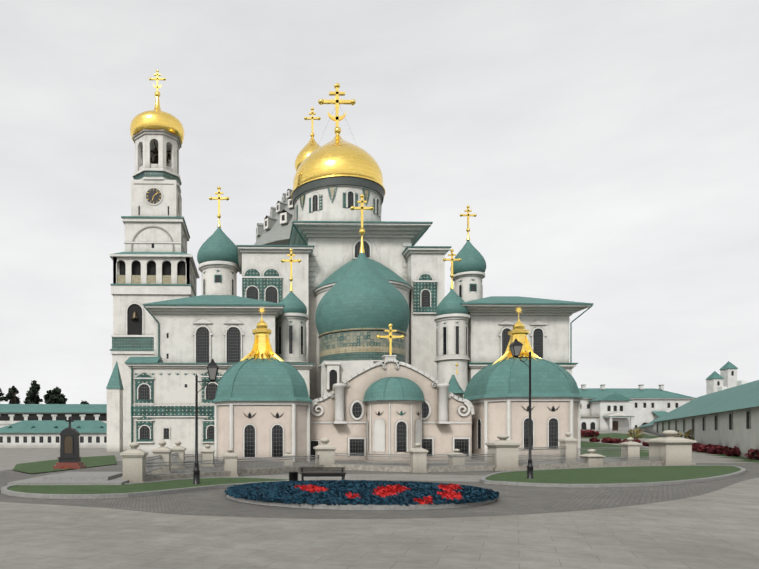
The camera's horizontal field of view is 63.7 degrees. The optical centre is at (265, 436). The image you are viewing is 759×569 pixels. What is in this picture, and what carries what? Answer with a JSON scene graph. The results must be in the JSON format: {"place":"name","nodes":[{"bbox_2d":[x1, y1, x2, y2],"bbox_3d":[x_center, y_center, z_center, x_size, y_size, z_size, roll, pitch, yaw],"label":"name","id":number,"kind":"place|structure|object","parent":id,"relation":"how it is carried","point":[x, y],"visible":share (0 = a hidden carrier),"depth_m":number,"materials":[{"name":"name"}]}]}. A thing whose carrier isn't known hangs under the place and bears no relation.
{"place":"outdoors","nodes":[
{"label":"outdoors","id":0,"kind":"place"},
{"bbox_2d":[0,449,482,481],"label":"paths","id":1,"kind":"structure","parent":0,"point":[8,462],"depth_m":29.07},
{"bbox_2d":[0,448,758,568],"bbox_3d":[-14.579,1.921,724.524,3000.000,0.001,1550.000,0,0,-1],"label":"ground","id":2,"kind":"structure","parent":0,"point":[718,529],"depth_m":11.09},
{"bbox_2d":[0,388,8,401],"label":"tree","id":3,"kind":"object","parent":2,"relation":"on","point":[3,398],"visible":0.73,"depth_m":164.35,"materials":[{"name":"green plant"}]},
{"bbox_2d":[4,385,20,403],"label":"tree","id":4,"kind":"object","parent":2,"relation":"on","point":[9,395],"visible":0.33,"depth_m":172.37,"materials":[{"name":"green plant"}]},
{"bbox_2d":[23,380,42,403],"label":"pine","id":5,"kind":"object","parent":2,"relation":"on","point":[32,395],"visible":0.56,"depth_m":166.62,"materials":[{"name":"green plant"}]},
{"bbox_2d":[43,390,51,403],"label":"tree","id":6,"kind":"object","parent":2,"relation":"on","point":[47,396],"visible":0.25,"depth_m":174.63,"materials":[{"name":"green plant"}]},
{"bbox_2d":[0,404,106,447],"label":"monastery cells","id":7,"kind":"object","parent":2,"relation":"on","point":[33,425],"visible":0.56,"depth_m":97.59,"materials":[{"name":"white paint"}]},
{"bbox_2d":[49,387,67,403],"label":"tree","id":8,"kind":"object","parent":2,"relation":"on","point":[56,397],"visible":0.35,"depth_m":168.77,"materials":[{"name":"green plant"}]},
{"bbox_2d":[109,70,199,449],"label":"bell tower","id":9,"kind":"structure","parent":2,"relation":"on","point":[154,262],"depth_m":83.36,"materials":[{"name":"white paint"}]},
{"bbox_2d":[106,295,314,455],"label":"church wing","id":10,"kind":"structure","parent":2,"relation":"on","point":[194,336],"depth_m":58.87,"materials":[{"name":"white paint"}]},
{"bbox_2d":[213,308,311,461],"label":"chapel","id":11,"kind":"structure","parent":2,"relation":"on","point":[262,400],"depth_m":45.22,"materials":[{"name":"pink paint"}]},
{"bbox_2d":[197,83,485,399],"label":"cathedral","id":12,"kind":"object","parent":2,"relation":"on","point":[312,219],"visible":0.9,"depth_m":71.95,"materials":[{"name":"white paint"}]},
{"bbox_2d":[275,194,469,395],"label":"apse chapels","id":13,"kind":"object","parent":2,"relation":"on","point":[362,304],"visible":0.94,"depth_m":55.96,"materials":[{"name":"teal paint"}]},
{"bbox_2d":[460,296,593,382],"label":"church wing","id":14,"kind":"structure","parent":2,"relation":"on","point":[493,320],"depth_m":64.19,"materials":[{"name":"white paint"}]},
{"bbox_2d":[578,384,695,430],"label":"monastery cells","id":15,"kind":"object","parent":2,"relation":"on","point":[603,408],"visible":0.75,"depth_m":136.37,"materials":[{"name":"white paint"}]},
{"bbox_2d":[636,361,758,459],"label":"building","id":16,"kind":"structure","parent":2,"relation":"on","point":[724,411],"depth_m":66.02,"materials":[{"name":"white paint"}]},
{"bbox_2d":[0,461,758,518],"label":"paved path","id":17,"kind":"structure","parent":0,"point":[514,500],"depth_m":18.07,"materials":[{"name":"grey stone"}]},
{"bbox_2d":[7,417,146,485],"bbox_3d":[-7.849,0.481,26.065,4.792,2.880,7.792,0,0,-1],"label":"memorial monument","id":18,"kind":"object","parent":17,"relation":"on","point":[69,457],"visible":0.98,"depth_m":24.88,"materials":[{"name":"stone"}]},
{"bbox_2d":[192,359,218,483],"bbox_3d":[-2.307,-0.537,22.825,1.016,4.916,0.453,0,0,-1],"label":"street lamp","id":19,"kind":"object","parent":17,"relation":"on","point":[212,367],"visible":0.98,"depth_m":22.77,"materials":[{"name":"black metal"}]},
{"bbox_2d":[289,472,297,480],"bbox_3d":[1.090,1.658,23.398,0.400,0.525,0.400,0,0,-1],"label":"litter bin","id":20,"kind":"object","parent":17,"relation":"on","point":[293,476],"visible":0.77,"depth_m":23.24,"materials":[{"name":"black metal"}]},
{"bbox_2d":[300,467,345,479],"bbox_3d":[2.290,1.588,23.870,1.828,0.665,0.470,0,0,-1],"label":"park bench","id":21,"kind":"object","parent":17,"relation":"on","point":[320,474],"visible":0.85,"depth_m":23.67,"materials":[{"name":"black wood"}]},
{"bbox_2d":[224,480,499,509],"bbox_3d":[2.997,1.750,19.364,8.666,0.342,7.970,0,0,-1],"label":"flower bed","id":22,"kind":"object","parent":17,"relation":"on","point":[362,495],"visible":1,"depth_m":17.26,"materials":[{"name":"plant"}]},
{"bbox_2d":[1,455,745,498],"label":"island grass","id":23,"kind":"structure","parent":17,"relation":"on","point":[618,476],"depth_m":24.54,"materials":[{"name":"plant"}]},
{"bbox_2d":[146,446,660,475],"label":"fence railings","id":24,"kind":"object","parent":17,"relation":"on","point":[252,459],"visible":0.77,"depth_m":33.56,"materials":[{"name":"grey metal"}]},
{"bbox_2d":[145,461,663,481],"bbox_3d":[9.428,1.771,34.391,35.788,0.300,6.417,0,0,-26],"label":"fence base","id":25,"kind":"object","parent":17,"relation":"on","point":[260,471],"visible":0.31,"depth_m":32.36,"materials":[{"name":"grey stone"}]},
{"bbox_2d":[120,430,696,482],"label":"stone pillars","id":26,"kind":"structure","parent":17,"relation":"on","point":[670,449],"depth_m":34.33,"materials":[{"name":"stone"}]},
{"bbox_2d":[509,339,533,478],"bbox_3d":[11.121,-1.166,25.812,1.016,6.172,0.453,0,0,-1],"label":"street lamp","id":27,"kind":"object","parent":17,"relation":"on","point":[515,346],"visible":0.94,"depth_m":25.77,"materials":[{"name":"black metal"}]},
{"bbox_2d":[0,0,758,403],"label":"sky","id":28,"kind":"structure","parent":0,"point":[604,153],"materials":[{"name":"white"}]},
{"bbox_2d":[463,306,582,460],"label":"chapel","id":29,"kind":"structure","parent":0,"point":[496,394],"depth_m":45.78,"materials":[{"name":"pink paint"}]},
{"bbox_2d":[361,431,758,462],"bbox_3d":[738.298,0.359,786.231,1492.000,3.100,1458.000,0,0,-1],"label":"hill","id":30,"kind":"structure","parent":0,"point":[697,457],"depth_m":58.56,"materials":[{"name":"green plant"}]},
{"bbox_2d":[310,323,474,460],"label":"chapel","id":31,"kind":"structure","parent":30,"relation":"on","point":[389,404],"depth_m":47.80,"materials":[{"name":"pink paint"}]},
{"bbox_2d":[627,427,693,439],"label":"yellow shrubs","id":32,"kind":"object","parent":30,"relation":"on","point":[637,431],"visible":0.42,"depth_m":78.82,"materials":[{"name":"green plant"}]},
{"bbox_2d":[581,429,758,459],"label":"barberry hedge","id":33,"kind":"object","parent":30,"relation":"on","point":[714,449],"visible":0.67,"depth_m":59.98,"materials":[{"name":"red plant"}]}
]}

